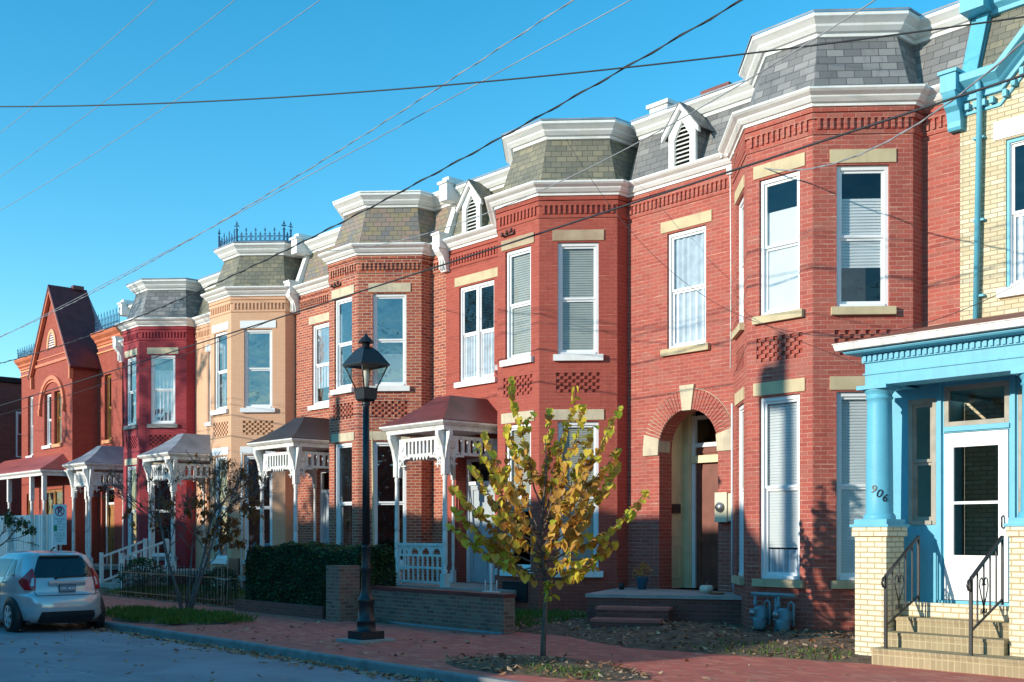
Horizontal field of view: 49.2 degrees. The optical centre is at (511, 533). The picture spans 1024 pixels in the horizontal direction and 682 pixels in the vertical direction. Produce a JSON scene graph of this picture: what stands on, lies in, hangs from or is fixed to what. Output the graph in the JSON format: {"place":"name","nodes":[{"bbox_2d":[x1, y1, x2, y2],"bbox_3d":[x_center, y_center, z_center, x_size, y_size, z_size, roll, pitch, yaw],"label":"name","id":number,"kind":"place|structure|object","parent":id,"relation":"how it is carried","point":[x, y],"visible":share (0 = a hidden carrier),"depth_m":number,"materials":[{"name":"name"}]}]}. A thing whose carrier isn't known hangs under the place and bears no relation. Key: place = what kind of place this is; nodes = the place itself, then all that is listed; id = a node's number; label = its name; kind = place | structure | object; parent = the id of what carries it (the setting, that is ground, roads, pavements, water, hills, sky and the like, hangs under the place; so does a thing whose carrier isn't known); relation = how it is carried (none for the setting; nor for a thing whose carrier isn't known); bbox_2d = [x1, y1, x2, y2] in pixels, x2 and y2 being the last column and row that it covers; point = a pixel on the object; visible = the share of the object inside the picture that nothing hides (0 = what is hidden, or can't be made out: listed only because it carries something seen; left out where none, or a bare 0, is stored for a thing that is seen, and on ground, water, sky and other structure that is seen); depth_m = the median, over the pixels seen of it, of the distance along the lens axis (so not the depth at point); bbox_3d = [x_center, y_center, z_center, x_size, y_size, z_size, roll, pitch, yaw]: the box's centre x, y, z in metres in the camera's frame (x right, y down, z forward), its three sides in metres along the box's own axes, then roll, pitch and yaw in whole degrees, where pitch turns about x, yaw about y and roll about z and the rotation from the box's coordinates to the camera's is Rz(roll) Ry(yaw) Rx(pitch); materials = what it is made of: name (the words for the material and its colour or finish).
{"place":"outdoors","nodes":[
{"label":"outdoors","id":0,"kind":"place"},
{"bbox_2d":[0,0,155,132],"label":"overhead wire","id":1,"kind":"object","parent":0,"point":[83,63],"visible":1,"depth_m":21.96,"materials":[{"name":"grey metal"}]},
{"bbox_2d":[0,0,234,176],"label":"overhead wire","id":2,"kind":"object","parent":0,"point":[126,84],"visible":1,"depth_m":20.85,"materials":[{"name":"grey metal"}]},
{"bbox_2d":[0,321,269,414],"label":"telephone wire","id":3,"kind":"object","parent":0,"point":[146,368],"visible":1,"depth_m":23.89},
{"bbox_2d":[1,0,319,209],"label":"overhead wire","id":4,"kind":"object","parent":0,"point":[173,101],"visible":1,"depth_m":20.11,"materials":[{"name":"grey metal"}]},
{"bbox_2d":[103,583,244,605],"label":"grass","id":5,"kind":"structure","parent":0,"point":[241,591],"depth_m":28.47,"materials":[{"name":"plant"}]},
{"bbox_2d":[100,589,230,606],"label":"fallen leaves","id":6,"kind":"object","parent":5,"relation":"on","point":[146,597],"visible":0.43,"depth_m":27.66,"materials":[{"name":"brown plant"}]},
{"bbox_2d":[0,620,438,681],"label":"road","id":7,"kind":"structure","parent":0,"point":[96,654],"depth_m":15.12,"materials":[{"name":"asphalt"}]},
{"bbox_2d":[0,547,104,632],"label":"parked car","id":8,"kind":"object","parent":7,"relation":"on","point":[48,586],"visible":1,"depth_m":20.05,"materials":[{"name":"silver metal"}]},
{"bbox_2d":[0,622,392,681],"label":"fallen leaves","id":9,"kind":"object","parent":7,"relation":"on","point":[212,672],"visible":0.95,"depth_m":15.80,"materials":[{"name":"brown plant"}]},
{"bbox_2d":[58,623,456,681],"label":"fallen leaves","id":10,"kind":"object","parent":7,"relation":"on","point":[252,653],"visible":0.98,"depth_m":16.03,"materials":[{"name":"brown plant"}]},
{"bbox_2d":[70,621,522,681],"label":"kerb","id":11,"kind":"structure","parent":7,"relation":"on","point":[403,669],"depth_m":15.53,"materials":[{"name":"concrete"}]},
{"bbox_2d":[0,0,573,336],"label":"overhead wire","id":12,"kind":"object","parent":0,"point":[324,158],"visible":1,"depth_m":16.61,"materials":[{"name":"grey metal"}]},
{"bbox_2d":[0,0,630,337],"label":"overhead wire","id":13,"kind":"object","parent":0,"point":[363,145],"visible":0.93,"depth_m":16.10,"materials":[{"name":"grey metal"}]},
{"bbox_2d":[0,0,742,363],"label":"overhead cable","id":14,"kind":"object","parent":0,"point":[428,176],"visible":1,"depth_m":15.68,"materials":[{"name":"rubber"}]},
{"bbox_2d":[0,0,958,377],"label":"sky","id":15,"kind":"structure","parent":0,"point":[187,168],"materials":[{"name":"blue"}]},
{"bbox_2d":[99,578,871,663],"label":"garden soil","id":16,"kind":"structure","parent":0,"point":[669,645],"depth_m":16.44,"materials":[{"name":"soil"}]},
{"bbox_2d":[0,376,21,515],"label":"corner house","id":17,"kind":"structure","parent":16,"relation":"on","point":[11,428],"depth_m":48.74,"materials":[{"name":"brick"}]},
{"bbox_2d":[16,411,21,456],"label":"window","id":18,"kind":"structure","parent":17,"relation":"in","point":[17,412],"depth_m":48.86,"materials":[{"name":"white paint"}]},
{"bbox_2d":[0,284,164,564],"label":"gabled house","id":19,"kind":"structure","parent":16,"relation":"on","point":[57,433],"depth_m":40.46,"materials":[{"name":"red brick"}]},
{"bbox_2d":[25,396,33,457],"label":"window","id":20,"kind":"structure","parent":19,"relation":"in","point":[31,455],"depth_m":46.05,"materials":[{"name":"white paint"}]},
{"bbox_2d":[41,394,50,448],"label":"window","id":21,"kind":"structure","parent":19,"relation":"in","point":[48,445],"depth_m":42.07,"materials":[{"name":"white paint"}]},
{"bbox_2d":[46,489,61,513],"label":"window","id":22,"kind":"structure","parent":19,"relation":"in","point":[54,491],"depth_m":41.43,"materials":[{"name":"yellow wood"}]},
{"bbox_2d":[51,391,61,447],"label":"window","id":23,"kind":"structure","parent":19,"relation":"in","point":[59,444],"depth_m":41.31,"materials":[{"name":"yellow wood"}]},
{"bbox_2d":[102,375,111,443],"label":"window","id":24,"kind":"structure","parent":19,"relation":"in","point":[109,440],"depth_m":40.18,"materials":[{"name":"yellow wood"}]},
{"bbox_2d":[106,488,113,563],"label":"door","id":25,"kind":"structure","parent":19,"relation":"in","point":[109,505],"depth_m":40.18,"materials":[{"name":"brown wood"}]},
{"bbox_2d":[62,278,204,577],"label":"brick house","id":26,"kind":"structure","parent":16,"relation":"on","point":[164,403],"depth_m":34.82,"materials":[{"name":"brick"}]},
{"bbox_2d":[123,348,137,429],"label":"window","id":27,"kind":"structure","parent":26,"relation":"in","point":[133,352],"depth_m":35.45,"materials":[{"name":"white paint"}]},
{"bbox_2d":[125,458,137,559],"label":"window","id":28,"kind":"structure","parent":26,"relation":"in","point":[133,461],"depth_m":35.45,"materials":[{"name":"white paint"}]},
{"bbox_2d":[131,361,135,422],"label":"window","id":29,"kind":"structure","parent":26,"relation":"in","point":[133,395],"depth_m":36.03,"materials":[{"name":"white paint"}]},
{"bbox_2d":[131,469,135,552],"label":"window","id":30,"kind":"structure","parent":26,"relation":"in","point":[135,469],"depth_m":36.03,"materials":[{"name":"white paint"}]},
{"bbox_2d":[132,486,135,551],"bbox_3d":[-12.809,-0.305,38.524,0.102,2.790,1.100,0,0,-42],"label":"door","id":31,"kind":"structure","parent":26,"relation":"in","point":[133,488],"depth_m":38.87,"materials":[{"name":"brown wood"}]},
{"bbox_2d":[147,347,177,427],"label":"window","id":32,"kind":"structure","parent":26,"relation":"in","point":[162,382],"depth_m":34.81,"materials":[{"name":"white paint"}]},
{"bbox_2d":[147,462,177,560],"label":"window","id":33,"kind":"structure","parent":26,"relation":"in","point":[154,555],"depth_m":34.76,"materials":[{"name":"white paint"}]},
{"bbox_2d":[115,557,167,586],"bbox_3d":[-10.152,1.140,30.710,1.459,1.031,1.454,0,0,-42],"label":"shrub","id":34,"kind":"object","parent":16,"relation":"on","point":[142,560],"visible":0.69,"depth_m":30.56,"materials":[{"name":"green plant"}]},
{"bbox_2d":[99,221,302,588],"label":"brick house","id":35,"kind":"structure","parent":16,"relation":"on","point":[244,387],"depth_m":30.60,"materials":[{"name":"brick"}]},
{"bbox_2d":[204,342,222,426],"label":"window","id":36,"kind":"structure","parent":35,"relation":"in","point":[206,424],"depth_m":34.05,"materials":[{"name":"white paint"}]},
{"bbox_2d":[210,321,228,415],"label":"window","id":37,"kind":"structure","parent":35,"relation":"in","point":[219,410],"depth_m":31.03,"materials":[{"name":"white paint"}]},
{"bbox_2d":[210,447,228,563],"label":"window","id":38,"kind":"structure","parent":35,"relation":"in","point":[225,450],"depth_m":30.90,"materials":[{"name":"white paint"}]},
{"bbox_2d":[219,495,222,554],"bbox_3d":[-8.727,-0.305,33.991,0.102,2.790,1.100,0,0,-42],"label":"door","id":39,"kind":"structure","parent":35,"relation":"in","point":[221,553],"depth_m":34.20,"materials":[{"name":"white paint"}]},
{"bbox_2d":[219,336,226,405],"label":"window","id":40,"kind":"structure","parent":35,"relation":"in","point":[224,342],"depth_m":32.28,"materials":[{"name":"white paint"}]},
{"bbox_2d":[219,460,226,555],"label":"window","id":41,"kind":"structure","parent":35,"relation":"in","point":[225,551],"depth_m":32.28,"materials":[{"name":"white paint"}]},
{"bbox_2d":[240,320,275,412],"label":"window","id":42,"kind":"structure","parent":35,"relation":"in","point":[248,408],"depth_m":30.35,"materials":[{"name":"white paint"}]},
{"bbox_2d":[240,446,275,563],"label":"window","id":43,"kind":"structure","parent":35,"relation":"in","point":[246,449],"depth_m":30.37,"materials":[{"name":"white paint"}]},
{"bbox_2d":[202,566,241,593],"bbox_3d":[-7.056,1.218,27.283,0.941,0.874,0.957,0,0,-42],"label":"shrub","id":44,"kind":"object","parent":16,"relation":"on","point":[230,574],"visible":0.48,"depth_m":27.18,"materials":[{"name":"green plant"}]},
{"bbox_2d":[228,558,239,585],"bbox_3d":[-7.451,1.125,30.027,0.050,0.950,0.560,0,0,-42],"label":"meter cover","id":45,"kind":"object","parent":16,"relation":"on","point":[234,563],"visible":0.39,"depth_m":29.96,"materials":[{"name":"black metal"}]},
{"bbox_2d":[241,452,242,587],"bbox_3d":[-6.865,-0.370,28.435,0.048,3.447,0.563,0,0,-13],"label":"plastic pipe","id":46,"kind":"object","parent":16,"relation":"on","point":[242,529],"visible":0.75,"depth_m":28.36,"materials":[{"name":"white paint"}]},
{"bbox_2d":[243,540,397,605],"bbox_3d":[-4.019,0.887,23.046,1.088,1.516,4.527,0,0,-42],"label":"hedge","id":47,"kind":"object","parent":16,"relation":"on","point":[293,572],"visible":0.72,"depth_m":22.70,"materials":[{"name":"green plant"}]},
{"bbox_2d":[237,190,493,589],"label":"brick house","id":48,"kind":"structure","parent":16,"relation":"on","point":[316,443],"depth_m":26.17,"materials":[{"name":"brick"}]},
{"bbox_2d":[308,312,328,410],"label":"window","id":49,"kind":"structure","parent":48,"relation":"in","point":[321,331],"depth_m":29.66,"materials":[{"name":"white paint"}]},
{"bbox_2d":[320,470,328,544],"bbox_3d":[-4.746,-0.305,29.569,0.102,2.790,1.100,0,0,-42],"label":"door","id":50,"kind":"structure","parent":48,"relation":"in","point":[324,494],"depth_m":29.87,"materials":[{"name":"white paint"}]},
{"bbox_2d":[328,304,343,397],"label":"window","id":51,"kind":"structure","parent":48,"relation":"in","point":[341,306],"depth_m":27.80,"materials":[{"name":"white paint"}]},
{"bbox_2d":[340,448,343,544],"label":"window","id":52,"kind":"structure","parent":48,"relation":"in","point":[341,449],"depth_m":27.80,"materials":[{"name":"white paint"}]},
{"bbox_2d":[330,285,353,395],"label":"window","id":53,"kind":"structure","parent":48,"relation":"in","point":[341,292],"depth_m":26.53,"materials":[{"name":"white paint"}]},
{"bbox_2d":[331,432,353,544],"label":"window","id":54,"kind":"structure","parent":48,"relation":"in","point":[349,436],"depth_m":26.57,"materials":[{"name":"white paint"}]},
{"bbox_2d":[371,438,374,544],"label":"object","id":55,"kind":"object","parent":48,"relation":"attached to","point":[373,536],"visible":0.65,"depth_m":24.19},
{"bbox_2d":[368,283,410,390],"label":"window","id":56,"kind":"structure","parent":48,"relation":"in","point":[394,378],"depth_m":25.88,"materials":[{"name":"white paint"}]},
{"bbox_2d":[369,431,410,569],"bbox_3d":[-2.823,-0.775,25.843,0.980,3.190,0.205,0,0,3],"label":"window","id":57,"kind":"structure","parent":48,"relation":"in","point":[376,435],"depth_m":25.88,"materials":[{"name":"white paint"}]},
{"bbox_2d":[482,563,499,592],"bbox_3d":[-0.365,0.850,19.385,0.120,1.200,0.340,0,0,-42],"label":"rail post","id":58,"kind":"object","parent":16,"relation":"on","point":[496,591],"visible":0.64,"depth_m":19.37,"materials":[{"name":"white paint"}]},
{"bbox_2d":[379,117,638,611],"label":"brick house","id":59,"kind":"structure","parent":16,"relation":"on","point":[555,334],"depth_m":21.58,"materials":[{"name":"red brick"}]},
{"bbox_2d":[454,267,497,387],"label":"window","id":60,"kind":"structure","parent":59,"relation":"in","point":[477,347],"depth_m":24.82,"materials":[{"name":"white paint"}]},
{"bbox_2d":[466,457,494,582],"bbox_3d":[-0.597,-0.305,24.962,0.102,2.790,1.240,0,0,-42],"label":"door","id":61,"kind":"structure","parent":59,"relation":"in","point":[477,570],"depth_m":25.21,"materials":[{"name":"white paint"}]},
{"bbox_2d":[500,232,533,366],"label":"window","id":62,"kind":"structure","parent":59,"relation":"in","point":[517,358],"depth_m":21.90,"materials":[{"name":"white paint"}]},
{"bbox_2d":[500,410,533,575],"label":"window","id":63,"kind":"structure","parent":59,"relation":"in","point":[506,418],"depth_m":21.89,"materials":[{"name":"white paint"}]},
{"bbox_2d":[552,229,603,360],"bbox_3d":[1.259,-4.535,21.315,0.980,2.490,0.214,0,0,3],"label":"window","id":64,"kind":"structure","parent":59,"relation":"in","point":[577,349],"depth_m":21.40,"materials":[{"name":"white paint"}]},
{"bbox_2d":[552,409,603,576],"bbox_3d":[1.259,-0.775,21.315,0.980,3.190,0.214,0,0,3],"label":"window","id":65,"kind":"structure","parent":59,"relation":"in","point":[560,414],"depth_m":21.36,"materials":[{"name":"white paint"}]},
{"bbox_2d":[515,613,854,658],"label":"fallen leaves","id":66,"kind":"object","parent":16,"relation":"on","point":[826,633],"visible":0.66,"depth_m":16.49,"materials":[{"name":"brown plant"}]},
{"bbox_2d":[749,592,794,630],"bbox_3d":[3.995,1.221,17.189,0.243,0.638,0.780,0,0,-42],"label":"gas meter","id":67,"kind":"object","parent":16,"relation":"on","point":[760,615],"visible":0.95,"depth_m":17.27,"materials":[{"name":"blue paint"}]},
{"bbox_2d":[772,596,794,630],"bbox_3d":[4.152,1.220,17.015,0.243,0.560,0.328,0,0,-42],"label":"gas meter","id":68,"kind":"object","parent":16,"relation":"on","point":[783,617],"visible":0.9,"depth_m":16.96,"materials":[{"name":"grey paint"}]},
{"bbox_2d":[585,0,1023,631],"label":"brick house","id":69,"kind":"structure","parent":16,"relation":"on","point":[747,454],"depth_m":17.50,"materials":[{"name":"red brick"}]},
{"bbox_2d":[632,562,652,589],"bbox_3d":[2.394,0.764,20.628,0.424,0.511,0.399,0,0,-42],"label":"potted plant","id":70,"kind":"object","parent":69,"relation":"on","point":[642,581],"visible":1,"depth_m":20.55,"materials":[{"name":"blue plant"}]},
{"bbox_2d":[660,209,711,356],"bbox_3d":[3.198,-4.535,20.413,0.220,2.490,1.180,0,0,-42],"label":"window","id":71,"kind":"structure","parent":69,"relation":"in","point":[687,248],"depth_m":20.48,"materials":[{"name":"white paint"}]},
{"bbox_2d":[692,415,717,588],"bbox_3d":[3.881,-0.610,20.974,0.102,3.280,1.240,0,0,-42],"label":"door","id":72,"kind":"structure","parent":69,"relation":"in","point":[704,475],"depth_m":21.27,"materials":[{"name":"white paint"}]},
{"bbox_2d":[699,581,713,591],"bbox_3d":[3.326,0.900,19.142,0.227,0.198,0.227,0,0,-19],"label":"pumpkin","id":73,"kind":"object","parent":69,"relation":"on","point":[706,588],"visible":0.99,"depth_m":19.06,"materials":[{"name":"grey plant"}]},
{"bbox_2d":[708,592,724,594],"bbox_3d":[3.455,1.003,18.909,0.280,0.030,0.280,0,0,-42],"label":"saucer","id":74,"kind":"object","parent":69,"relation":"on","point":[716,593],"visible":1,"depth_m":18.82,"materials":[{"name":"ceramic"}]},
{"bbox_2d":[731,175,744,339],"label":"window","id":75,"kind":"structure","parent":69,"relation":"in","point":[739,328],"depth_m":18.79,"materials":[{"name":"white paint"}]},
{"bbox_2d":[731,387,744,584],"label":"window","id":76,"kind":"structure","parent":69,"relation":"in","point":[740,395],"depth_m":18.82,"materials":[{"name":"white paint"}]},
{"bbox_2d":[752,152,804,324],"bbox_3d":[4.149,-4.535,17.327,0.205,2.490,0.940,0,0,-42],"label":"window","id":77,"kind":"structure","parent":69,"relation":"in","point":[780,230],"depth_m":17.40,"materials":[{"name":"white paint"}]},
{"bbox_2d":[752,377,804,587],"bbox_3d":[4.155,-0.775,17.332,0.220,3.190,0.940,0,0,-42],"label":"window","id":78,"kind":"structure","parent":69,"relation":"in","point":[780,528],"depth_m":17.42,"materials":[{"name":"white paint"}]},
{"bbox_2d":[830,376,866,588],"bbox_3d":[5.273,-0.775,16.856,0.980,3.190,0.214,0,0,3],"label":"window","id":79,"kind":"structure","parent":69,"relation":"in","point":[851,407],"depth_m":16.95,"materials":[{"name":"white paint"}]},
{"bbox_2d":[830,148,895,314],"bbox_3d":[5.273,-4.535,16.856,0.980,2.490,0.214,0,0,3],"label":"window","id":80,"kind":"structure","parent":69,"relation":"in","point":[855,248],"depth_m":16.90,"materials":[{"name":"white paint"}]},
{"bbox_2d":[732,40,1023,170],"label":"service cable","id":81,"kind":"object","parent":69,"relation":"attached to","point":[982,76],"visible":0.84,"depth_m":12.57,"materials":[{"name":"rubber"}]},
{"bbox_2d":[0,74,1023,405],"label":"overhead cable","id":82,"kind":"object","parent":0,"point":[598,214],"visible":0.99,"depth_m":13.97,"materials":[{"name":"rubber"}]},
{"bbox_2d":[0,16,1023,106],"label":"overhead cable","id":83,"kind":"object","parent":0,"point":[552,74],"visible":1,"depth_m":13.22,"materials":[{"name":"rubber"}]},
{"bbox_2d":[515,607,586,627],"bbox_3d":[-0.160,1.451,20.424,2.001,0.278,3.496,0,0,-42],"label":"hedge","id":84,"kind":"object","parent":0,"point":[528,613],"depth_m":19.50,"materials":[{"name":"plant"}]},
{"bbox_2d":[101,595,1023,681],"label":"pavement","id":85,"kind":"structure","parent":0,"point":[695,668],"depth_m":15.38,"materials":[{"name":"brick"}]},
{"bbox_2d":[0,509,39,547],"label":"street tree","id":86,"kind":"object","parent":85,"relation":"on","point":[8,519],"visible":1,"depth_m":27.65,"materials":[{"name":"green plant"}]},
{"bbox_2d":[53,504,66,550],"bbox_3d":[-9.680,0.500,24.003,0.310,2.300,0.064,0,0,8],"label":"parking sign","id":87,"kind":"object","parent":85,"relation":"on","point":[60,525],"visible":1,"depth_m":23.98,"materials":[{"name":"grey metal"}]},
{"bbox_2d":[120,563,238,606],"bbox_3d":[-8.067,1.200,26.714,0.024,0.900,6.300,0,0,-42],"label":"iron fence","id":88,"kind":"object","parent":85,"relation":"on","point":[133,592],"visible":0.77,"depth_m":26.92,"materials":[{"name":"metal"}]},
{"bbox_2d":[215,564,229,605],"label":"iron gate","id":89,"kind":"structure","parent":88,"relation":"attached to","point":[223,579],"depth_m":24.83,"materials":[{"name":"black metal"}]},
{"bbox_2d":[105,604,258,624],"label":"grass","id":90,"kind":"structure","parent":85,"relation":"on","point":[165,615],"depth_m":21.03,"materials":[{"name":"plant"}]},
{"bbox_2d":[88,449,277,609],"bbox_3d":[-6.586,-0.041,23.420,3.971,3.490,2.887,0,0,9],"label":"street tree","id":91,"kind":"object","parent":85,"relation":"on","point":[223,538],"visible":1,"depth_m":23.27,"materials":[{"name":"grey plant"}]},
{"bbox_2d":[235,599,325,618],"bbox_3d":[-4.708,1.570,22.640,0.140,0.360,3.450,0,0,-42],"label":"planter border","id":92,"kind":"object","parent":85,"relation":"on","point":[299,610],"visible":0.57,"depth_m":22.44,"materials":[{"name":"brick"}]},
{"bbox_2d":[326,565,359,621],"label":"gate pier","id":93,"kind":"structure","parent":85,"relation":"on","point":[342,589],"depth_m":20.89,"materials":[{"name":"brick"}]},
{"bbox_2d":[336,333,395,643],"bbox_3d":[-2.232,-0.705,17.125,0.660,4.750,0.660,0,0,-42],"label":"street lamp","id":94,"kind":"object","parent":85,"relation":"on","point":[366,358],"visible":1,"depth_m":17.07,"materials":[{"name":"black metal"}]},
{"bbox_2d":[371,586,515,633],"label":"garden wall","id":95,"kind":"structure","parent":85,"relation":"on","point":[484,612],"depth_m":19.14,"materials":[{"name":"brick"}]},
{"bbox_2d":[106,605,895,681],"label":"fallen leaves","id":96,"kind":"object","parent":85,"relation":"on","point":[416,641],"visible":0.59,"depth_m":16.27,"materials":[{"name":"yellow plant"}]},
{"bbox_2d":[445,654,652,681],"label":"soil bed","id":97,"kind":"object","parent":85,"relation":"on","point":[571,663],"visible":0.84,"depth_m":13.35,"materials":[{"name":"soil"}]},
{"bbox_2d":[446,376,649,656],"bbox_3d":[0.395,-0.178,14.634,2.154,3.726,2.093,0,0,-42],"label":"street tree","id":98,"kind":"object","parent":97,"relation":"on","point":[576,524],"visible":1,"depth_m":14.53,"materials":[{"name":"yellow plant"}]},
{"bbox_2d":[445,652,650,679],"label":"fallen leaves","id":99,"kind":"object","parent":97,"relation":"on","point":[478,660],"visible":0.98,"depth_m":13.79,"materials":[{"name":"brown plant"}]},
{"bbox_2d":[508,661,610,679],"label":"grass","id":100,"kind":"structure","parent":97,"relation":"on","point":[560,667],"depth_m":13.04,"materials":[{"name":"plant"}]},
{"bbox_2d":[832,0,1023,678],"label":"yellow brick house","id":101,"kind":"structure","parent":85,"relation":"on","point":[945,448],"depth_m":14.44,"materials":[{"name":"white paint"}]},
{"bbox_2d":[566,139,1022,336],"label":"telephone wire","id":102,"kind":"object","parent":101,"relation":"attached to","point":[791,331],"visible":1,"depth_m":15.44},
{"bbox_2d":[881,535,919,647],"bbox_3d":[4.879,0.714,14.055,0.928,1.392,0.044,0,0,-42],"label":"handrail","id":103,"kind":"object","parent":101,"relation":"on","point":[898,576],"visible":1,"depth_m":14.03,"materials":[{"name":"black metal"}]},
{"bbox_2d":[966,536,1003,655],"bbox_3d":[5.601,0.714,13.252,0.928,1.392,0.044,0,0,-42],"label":"handrail","id":104,"kind":"object","parent":101,"relation":"on","point":[969,585],"visible":1,"depth_m":13.22,"materials":[{"name":"black metal"}]},
{"bbox_2d":[994,114,1023,298],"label":"window","id":105,"kind":"structure","parent":101,"relation":"in","point":[1013,126],"depth_m":16.04,"materials":[{"name":"white paint"}]},
{"bbox_2d":[278,0,875,250],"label":"overhead wire","id":106,"kind":"object","parent":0,"point":[631,145],"visible":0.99,"depth_m":12.73,"materials":[{"name":"grey metal"}]},
{"bbox_2d":[693,637,852,659],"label":"grass","id":107,"kind":"structure","parent":0,"point":[849,652],"depth_m":14.86,"materials":[{"name":"plant"}]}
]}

